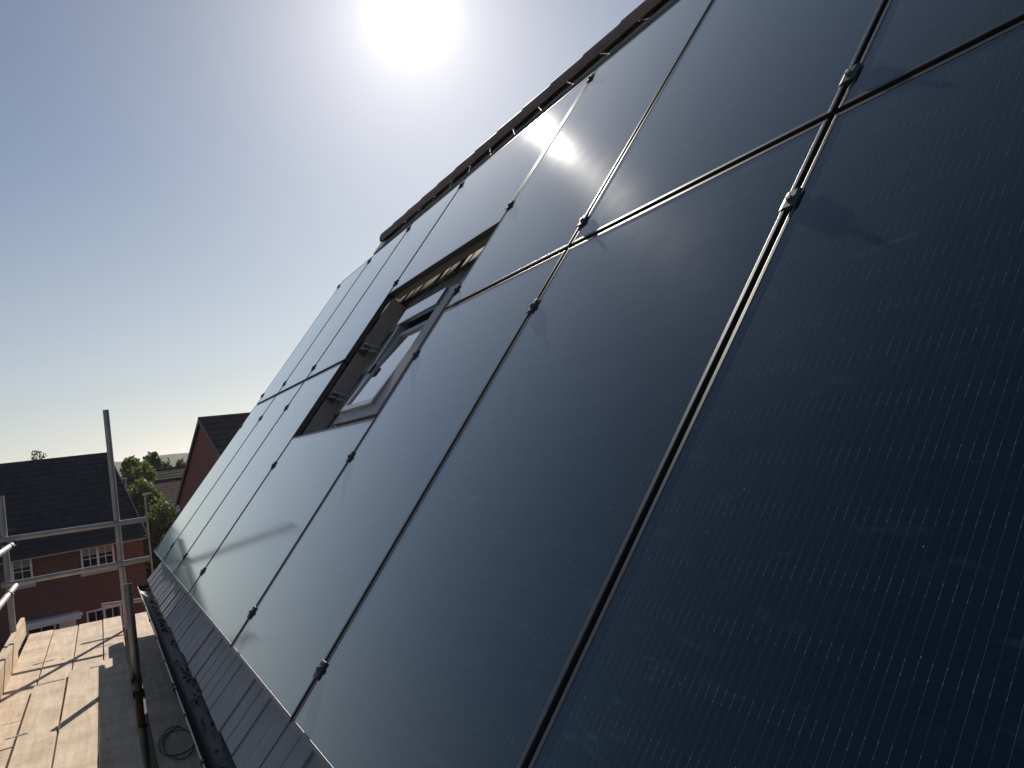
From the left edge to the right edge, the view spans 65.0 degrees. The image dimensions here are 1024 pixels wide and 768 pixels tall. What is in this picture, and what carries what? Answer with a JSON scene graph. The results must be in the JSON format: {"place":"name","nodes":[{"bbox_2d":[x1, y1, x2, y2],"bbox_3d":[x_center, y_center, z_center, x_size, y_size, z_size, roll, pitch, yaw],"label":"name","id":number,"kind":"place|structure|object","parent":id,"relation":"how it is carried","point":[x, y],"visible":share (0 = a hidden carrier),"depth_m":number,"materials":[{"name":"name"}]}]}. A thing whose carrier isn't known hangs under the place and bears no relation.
{"place":"outdoors","nodes":[
{"label":"outdoors","id":0,"kind":"place"},
{"bbox_2d":[0,721,22,767],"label":"scaffold board","id":1,"kind":"object","parent":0,"point":[8,745],"visible":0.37,"depth_m":4.96,"materials":[{"name":"beige wood"}]},
{"bbox_2d":[0,639,17,698],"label":"toe board","id":2,"kind":"object","parent":1,"relation":"on","point":[8,660],"visible":1,"depth_m":6.63,"materials":[{"name":"beige wood"}]},
{"bbox_2d":[0,452,147,669],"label":"brick house","id":3,"kind":"structure","parent":0,"point":[42,495],"depth_m":33.09,"materials":[{"name":"red brick"}]},
{"bbox_2d":[11,559,35,589],"bbox_3d":[-19.025,7.345,31.199,0.820,1.180,0.140,-5,-4,-42],"label":"window","id":4,"kind":"structure","parent":3,"relation":"in","point":[20,569],"depth_m":31.21,"materials":[{"name":"white plastic"}]},
{"bbox_2d":[26,624,55,638],"bbox_3d":[-18.356,9.985,31.377,1.000,1.100,0.080,-5,-4,-42],"label":"window","id":5,"kind":"structure","parent":3,"relation":"in","point":[52,627],"depth_m":31.38,"materials":[{"name":"white plastic"}]},
{"bbox_2d":[59,620,77,669],"bbox_3d":[-17.592,10.480,31.965,0.600,2.190,0.029,-5,-4,-42],"label":"front door","id":6,"kind":"structure","parent":3,"relation":"in","point":[70,623],"depth_m":32.01,"materials":[{"name":"white plastic"}]},
{"bbox_2d":[80,545,117,576],"bbox_3d":[-17.020,7.187,33.017,1.380,1.180,0.140,-5,-4,-42],"label":"window","id":7,"kind":"structure","parent":3,"relation":"in","point":[104,554],"depth_m":33.00,"materials":[{"name":"white plastic"}]},
{"bbox_2d":[86,605,125,641],"bbox_3d":[-16.646,9.848,32.887,1.450,1.360,0.140,-5,-4,-42],"label":"window","id":8,"kind":"structure","parent":3,"relation":"in","point":[111,611],"depth_m":32.90,"materials":[{"name":"white plastic"}]},
{"bbox_2d":[52,697,154,767],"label":"road","id":9,"kind":"structure","parent":0,"point":[150,741],"depth_m":23.63,"materials":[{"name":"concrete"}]},
{"bbox_2d":[98,575,158,767],"bbox_3d":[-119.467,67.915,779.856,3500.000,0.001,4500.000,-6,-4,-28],"label":"ground","id":10,"kind":"structure","parent":0,"point":[153,760],"depth_m":21.35,"materials":[{"name":"green plant"}]},
{"bbox_2d":[0,495,18,658],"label":"scaffold pole","id":11,"kind":"object","parent":10,"relation":"on","point":[8,578],"visible":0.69,"depth_m":7.81,"materials":[{"name":"metal"}]},
{"bbox_2d":[0,542,15,556],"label":"guard rail","id":12,"kind":"object","parent":11,"relation":"attached to","point":[8,547],"visible":1,"depth_m":7.22,"materials":[{"name":"metal"}]},
{"bbox_2d":[0,583,18,609],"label":"guard rail","id":13,"kind":"object","parent":11,"relation":"attached to","point":[8,595],"visible":1,"depth_m":7.04,"materials":[{"name":"metal"}]},
{"bbox_2d":[0,617,25,658],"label":"toe board","id":14,"kind":"object","parent":11,"relation":"attached to","point":[19,635],"visible":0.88,"depth_m":7.95,"materials":[{"name":"beige wood"}]},
{"bbox_2d":[27,450,45,459],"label":"bare topped tree","id":15,"kind":"object","parent":10,"relation":"on","point":[39,456],"visible":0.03,"depth_m":49.21,"materials":[{"name":"green plant"}]},
{"bbox_2d":[103,410,137,723],"bbox_3d":[-3.695,4.318,8.123,0.079,8.178,0.085,-8,-3,12],"label":"scaffold pole","id":16,"kind":"object","parent":10,"relation":"on","point":[113,487],"visible":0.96,"depth_m":8.27,"materials":[{"name":"metal"}]},
{"bbox_2d":[0,517,145,542],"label":"guard rail","id":17,"kind":"object","parent":16,"relation":"attached to","point":[69,530],"visible":1,"depth_m":8.04,"materials":[{"name":"metal"}]},
{"bbox_2d":[1,556,149,588],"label":"guard rail","id":18,"kind":"object","parent":16,"relation":"attached to","point":[75,572],"visible":1,"depth_m":8.02,"materials":[{"name":"metal"}]},
{"bbox_2d":[101,598,142,606],"bbox_3d":[-4.016,2.261,8.311,0.417,0.065,0.040,-6,-4,-28],"label":"guard rail","id":19,"kind":"object","parent":16,"relation":"attached to","point":[117,603],"visible":0.53,"depth_m":8.26,"materials":[{"name":"silver metal"}]},
{"bbox_2d":[123,583,150,767],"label":"scaffold pole","id":20,"kind":"object","parent":10,"relation":"on","point":[138,696],"visible":0.86,"depth_m":6.14,"materials":[{"name":"metal"}]},
{"bbox_3d":[-2.465,2.279,5.520,0.052,0.052,8.100,-6,-4,-28],"label":"scaffold ledger","id":21,"kind":"object","parent":20,"relation":"attached to","visible":0},
{"bbox_2d":[19,626,124,652],"bbox_3d":[-4.514,2.660,8.435,1.380,0.052,0.052,-6,-4,-28],"label":"scaffold transom","id":22,"kind":"object","parent":21,"relation":"on","point":[21,648],"depth_m":8.18,"materials":[{"name":"silver metal"}]},
{"bbox_2d":[0,630,53,725],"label":"scaffold board","id":23,"kind":"object","parent":22,"relation":"on","point":[21,684],"visible":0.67,"depth_m":6.58,"materials":[{"name":"beige wood"}]},
{"bbox_2d":[37,625,77,719],"bbox_3d":[-3.982,2.460,7.048,0.228,0.038,3.820,-6,-4,-28],"label":"scaffold board","id":24,"kind":"object","parent":22,"relation":"on","point":[61,649],"visible":0.56,"depth_m":7.25,"materials":[{"name":"beige wood"}]},
{"bbox_2d":[8,679,65,767],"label":"scaffold board","id":25,"kind":"object","parent":24,"relation":"on","point":[35,746],"visible":1,"depth_m":5.00,"materials":[{"name":"beige wood"}]},
{"bbox_2d":[4,732,27,739],"bbox_3d":[-3.029,2.151,4.907,0.120,0.005,0.026,-4,-5,-45],"label":"steel strap","id":26,"kind":"object","parent":25,"relation":"on","point":[16,736],"visible":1,"depth_m":4.91,"materials":[{"name":"metal"}]},
{"bbox_2d":[73,620,102,669],"bbox_3d":[-3.805,2.447,7.220,0.226,0.038,3.760,-6,-4,-28],"label":"scaffold board","id":27,"kind":"object","parent":22,"relation":"on","point":[90,637],"visible":0.56,"depth_m":7.61,"materials":[{"name":"beige wood"}]},
{"bbox_2d":[53,664,98,767],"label":"scaffold board","id":28,"kind":"object","parent":27,"relation":"on","point":[77,744],"visible":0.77,"depth_m":5.01,"materials":[{"name":"beige wood"}]},
{"bbox_2d":[99,655,143,767],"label":"scaffold board","id":29,"kind":"object","parent":27,"relation":"on","point":[119,743],"visible":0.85,"depth_m":4.99,"materials":[{"name":"beige wood"}]},
{"bbox_2d":[103,616,132,691],"bbox_3d":[-3.628,2.430,7.335,0.176,0.038,3.800,-6,-4,-28],"label":"scaffold board","id":30,"kind":"object","parent":22,"relation":"on","point":[113,630],"visible":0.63,"depth_m":7.79,"materials":[{"name":"beige wood"}]},
{"bbox_2d":[135,612,174,700],"bbox_3d":[-3.304,2.386,7.293,0.207,0.038,4.020,-6,-4,-28],"label":"scaffold board","id":31,"kind":"object","parent":21,"relation":"on","point":[156,679],"visible":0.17,"depth_m":6.51,"materials":[{"name":"beige wood"}]},
{"bbox_2d":[146,694,202,767],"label":"scaffold board","id":32,"kind":"object","parent":21,"relation":"on","point":[165,713],"visible":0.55,"depth_m":4.70,"materials":[{"name":"beige wood"}]},
{"bbox_2d":[158,726,194,759],"bbox_3d":[-1.876,2.008,4.509,0.206,0.012,0.640,-6,-4,-28],"label":"cable loop","id":33,"kind":"object","parent":32,"relation":"on","point":[166,734],"visible":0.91,"depth_m":4.48,"materials":[{"name":"black rubber"}]},
{"bbox_2d":[119,455,157,491],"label":"broadleaf tree","id":34,"kind":"object","parent":10,"relation":"on","point":[133,469],"visible":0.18,"depth_m":54.61,"materials":[{"name":"green plant"}]},
{"bbox_2d":[127,476,166,568],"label":"bushy tree","id":35,"kind":"object","parent":10,"relation":"on","point":[137,497],"visible":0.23,"depth_m":42.37,"materials":[{"name":"green plant"}]},
{"bbox_2d":[142,492,152,572],"bbox_3d":[-14.850,7.919,33.463,0.375,6.820,0.180,-6,-4,-28],"label":"street lamp","id":36,"kind":"object","parent":10,"relation":"on","point":[144,494],"visible":0.42,"depth_m":33.49,"materials":[{"name":"metal"}]},
{"bbox_2d":[142,451,172,468],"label":"dark tree","id":37,"kind":"object","parent":10,"relation":"on","point":[153,458],"visible":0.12,"depth_m":68.25,"materials":[{"name":"green plant"}]},
{"bbox_2d":[142,499,179,584],"bbox_3d":[-16.637,8.771,39.357,2.948,6.302,3.389,-6,-4,-28],"label":"bushy tree","id":38,"kind":"object","parent":10,"relation":"on","point":[160,525],"visible":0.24,"depth_m":38.62,"materials":[{"name":"green plant"}]},
{"bbox_2d":[155,465,184,479],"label":"house","id":39,"kind":"structure","parent":10,"relation":"on","point":[170,472],"depth_m":64.66,"materials":[{"name":"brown tile"}]},
{"bbox_2d":[175,458,185,466],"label":"round tree","id":40,"kind":"object","parent":10,"relation":"on","point":[181,462],"visible":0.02,"depth_m":78.55,"materials":[{"name":"green plant"}]},
{"bbox_2d":[175,412,250,512],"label":"gable house","id":41,"kind":"structure","parent":10,"relation":"on","point":[214,435],"depth_m":28.18,"materials":[{"name":"red brick"}]},
{"bbox_2d":[137,0,678,767],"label":"house","id":42,"kind":"structure","parent":10,"relation":"on","point":[255,726],"depth_m":4.61,"materials":[{"name":"grey metal"}]},
{"bbox_2d":[145,588,225,767],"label":"gutter moss","id":43,"kind":"object","parent":42,"relation":"on","point":[176,661],"visible":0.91,"depth_m":4.58,"materials":[{"name":"green plant"}]},
{"bbox_2d":[319,392,338,406],"bbox_3d":[-1.973,0.277,6.822,0.045,0.052,3.585,37,-21,-19],"label":"mounting rail","id":44,"kind":"object","parent":42,"relation":"attached to","point":[331,399],"visible":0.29,"depth_m":5.26,"materials":[{"name":"metal"}]},
{"bbox_2d":[330,391,350,402],"bbox_3d":[-1.096,0.084,5.159,0.097,0.048,0.176,37,-21,-19],"label":"roof hook","id":45,"kind":"object","parent":42,"relation":"attached to","point":[341,394],"visible":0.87,"depth_m":5.17,"materials":[{"name":"silver metal"}]},
{"bbox_2d":[349,344,370,361],"bbox_3d":[-1.791,-0.041,6.955,0.046,0.052,3.585,37,-21,-19],"label":"mounting rail","id":46,"kind":"object","parent":42,"relation":"attached to","point":[360,350],"visible":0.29,"depth_m":5.39,"materials":[{"name":"metal"}]},
{"bbox_2d":[257,256,372,404],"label":"solar panel","id":47,"kind":"object","parent":46,"relation":"attached to","point":[309,337],"visible":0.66,"depth_m":8.21,"materials":[{"name":"blue glass"}]},
{"bbox_2d":[278,224,411,393],"bbox_3d":[-1.509,-0.652,7.244,0.035,1.681,1.134,37,-21,-19],"label":"solar panel","id":48,"kind":"object","parent":46,"relation":"attached to","point":[314,353],"visible":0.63,"depth_m":7.18,"materials":[{"name":"blue glass"}]},
{"bbox_2d":[306,179,464,379],"bbox_3d":[-0.985,-0.779,6.223,0.035,1.681,1.134,37,-21,-19],"label":"solar panel","id":49,"kind":"object","parent":46,"relation":"attached to","point":[356,327],"visible":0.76,"depth_m":6.10,"materials":[{"name":"blue glass"}]},
{"bbox_2d":[362,343,382,353],"bbox_3d":[-0.913,-0.234,5.293,0.097,0.048,0.176,37,-21,-19],"label":"roof hook","id":50,"kind":"object","parent":42,"relation":"attached to","point":[373,346],"visible":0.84,"depth_m":5.29,"materials":[{"name":"silver metal"}]},
{"bbox_2d":[333,283,460,427],"bbox_3d":[-0.675,-0.081,4.528,0.164,1.180,1.320,37,-21,-19],"label":"roof window","id":51,"kind":"structure","parent":42,"relation":"in","point":[417,322],"depth_m":4.37,"materials":[{"name":"white glass"}]},
{"bbox_2d":[114,453,188,477],"bbox_3d":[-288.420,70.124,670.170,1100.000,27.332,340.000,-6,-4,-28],"label":"hills","id":52,"kind":"structure","parent":0,"point":[173,458],"depth_m":583.21,"materials":[{"name":"green plant"}]},
{"bbox_2d":[150,477,181,517],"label":"house","id":53,"kind":"structure","parent":0,"point":[168,488],"depth_m":51.31,"materials":[{"name":"brown tile"}]},
{"bbox_2d":[0,0,643,463],"label":"sky","id":54,"kind":"structure","parent":0,"point":[186,186],"materials":[{"name":"blue"}]},
{"bbox_3d":[0.367,-0.290,2.267,0.045,0.052,3.450,37,-21,-19],"label":"mounting rail","id":55,"kind":"object","parent":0,"visible":0},
{"bbox_2d":[411,349,418,359],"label":"panel clamp","id":56,"kind":"object","parent":55,"relation":"attached to","point":[414,354],"visible":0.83,"depth_m":3.74,"materials":[{"name":"metal"}]},
{"bbox_2d":[526,299,538,313],"bbox_3d":[0.081,-0.257,2.737,0.050,0.052,0.044,37,-21,-19],"label":"panel clamp","id":57,"kind":"object","parent":55,"relation":"attached to","point":[532,305],"visible":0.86,"depth_m":2.72,"materials":[{"name":"metal"}]},
{"bbox_2d":[779,188,802,213],"bbox_3d":[0.605,-0.384,1.717,0.050,0.052,0.044,37,-21,-19],"label":"panel clamp","id":58,"kind":"object","parent":55,"relation":"attached to","point":[790,200],"visible":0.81,"depth_m":1.70,"materials":[{"name":"metal"}]},
{"label":"mounting rail","id":59,"kind":"object","parent":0,"visible":0},
{"bbox_2d":[451,285,459,294],"bbox_3d":[-0.261,-0.448,3.890,0.050,0.052,0.044,37,-21,-19],"label":"panel clamp","id":60,"kind":"object","parent":59,"relation":"attached to","point":[455,289],"visible":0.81,"depth_m":3.87,"materials":[{"name":"metal"}]},
{"bbox_2d":[446,0,713,308],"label":"solar panel","id":61,"kind":"object","parent":59,"relation":"on","point":[556,198],"visible":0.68,"depth_m":3.50,"materials":[{"name":"blue glass"}]},
{"bbox_2d":[576,213,588,227],"bbox_3d":[0.264,-0.575,2.870,0.050,0.052,0.044,37,-21,-19],"label":"panel clamp","id":62,"kind":"object","parent":59,"relation":"attached to","point":[582,220],"visible":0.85,"depth_m":2.85,"materials":[{"name":"metal"}]},
{"bbox_2d":[571,0,888,245],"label":"solar panel","id":63,"kind":"object","parent":59,"relation":"attached to","point":[746,79],"visible":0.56,"depth_m":2.40,"materials":[{"name":"blue glass"}]},
{"bbox_2d":[839,63,861,86],"bbox_3d":[0.788,-0.702,1.850,0.050,0.052,0.044,37,-21,-19],"label":"panel clamp","id":64,"kind":"object","parent":59,"relation":"attached to","point":[849,75],"visible":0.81,"depth_m":1.84,"materials":[{"name":"metal"}]},
{"bbox_2d":[839,0,1023,110],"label":"solar panel","id":65,"kind":"object","parent":59,"relation":"attached to","point":[910,38],"visible":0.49,"depth_m":1.69,"materials":[{"name":"blue glass"}]},
{"bbox_3d":[-1.435,1.074,4.123,0.045,0.052,8.670,37,-21,-19],"label":"mounting rail","id":66,"kind":"object","parent":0,"visible":0},
{"bbox_2d":[154,396,275,560],"bbox_3d":[-2.840,0.884,7.674,0.035,1.732,1.134,37,-21,-19],"label":"solar panel","id":67,"kind":"object","parent":66,"relation":"attached to","point":[195,501],"visible":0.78,"depth_m":7.62,"materials":[{"name":"blue glass"}]},
{"bbox_2d":[162,382,303,574],"bbox_3d":[-2.316,0.757,6.653,0.035,1.732,1.134,37,-21,-19],"label":"solar panel","id":68,"kind":"object","parent":66,"relation":"attached to","point":[217,494],"visible":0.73,"depth_m":6.59,"materials":[{"name":"blue glass"}]},
{"bbox_2d":[247,606,255,618],"bbox_3d":[-1.060,0.946,3.306,0.050,0.052,0.044,37,-21,-19],"label":"panel clamp","id":69,"kind":"object","parent":66,"relation":"attached to","point":[251,611],"visible":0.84,"depth_m":3.29,"materials":[{"name":"metal"}]},
{"bbox_2d":[173,362,346,593],"bbox_3d":[-1.792,0.630,5.633,0.035,1.732,1.134,37,-21,-19],"label":"solar panel","id":70,"kind":"object","parent":66,"relation":"attached to","point":[301,408],"visible":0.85,"depth_m":5.52,"materials":[{"name":"blue glass"}]},
{"bbox_2d":[188,418,375,646],"bbox_3d":[-1.269,0.716,4.233,0.035,1.123,1.758,37,-21,-19],"label":"solar panel","id":71,"kind":"object","parent":66,"relation":"attached to","point":[230,587],"visible":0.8,"depth_m":4.01,"materials":[{"name":"blue glass"}]},
{"bbox_2d":[313,659,326,679],"bbox_3d":[-0.536,0.819,2.286,0.050,0.052,0.044,37,-21,-19],"label":"panel clamp","id":72,"kind":"object","parent":66,"relation":"attached to","point":[319,668],"visible":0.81,"depth_m":2.27,"materials":[{"name":"metal"}]},
{"bbox_2d":[231,250,566,721],"bbox_3d":[-0.461,0.306,3.041,0.035,1.732,1.134,37,-21,-19],"label":"solar panel","id":73,"kind":"object","parent":66,"relation":"attached to","point":[292,632],"visible":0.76,"depth_m":2.89,"materials":[{"name":"blue glass"}]},
{"bbox_2d":[291,119,831,767],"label":"solar panel","id":74,"kind":"object","parent":66,"relation":"attached to","point":[463,641],"visible":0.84,"depth_m":1.84,"materials":[{"name":"blue glass"}]},
{"bbox_2d":[528,20,1023,767],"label":"solar panel","id":75,"kind":"object","parent":66,"relation":"attached to","point":[822,566],"visible":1,"depth_m":1.14,"materials":[{"name":"blue glass"}]},
{"label":"mounting rail","id":76,"kind":"object","parent":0,"visible":0},
{"bbox_2d":[346,451,354,461],"bbox_3d":[-0.706,0.330,3.564,0.050,0.052,0.044,37,-21,-19],"label":"panel clamp","id":77,"kind":"object","parent":76,"relation":"attached to","point":[350,455],"visible":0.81,"depth_m":3.55,"materials":[{"name":"metal"}]},
{"label":"mounting rail","id":78,"kind":"object","parent":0,"visible":0},
{"bbox_2d":[389,70,595,296],"bbox_3d":[-0.188,-1.170,5.024,0.035,1.118,1.758,37,-21,-19],"label":"solar panel","id":79,"kind":"object","parent":78,"relation":"on","point":[474,212],"visible":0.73,"depth_m":4.82,"materials":[{"name":"blue glass"}]},
{"bbox_2d":[505,200,513,209],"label":"panel clamp","id":80,"kind":"object","parent":78,"relation":"attached to","point":[508,205],"visible":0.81,"depth_m":4.06,"materials":[{"name":"metal"}]}
]}

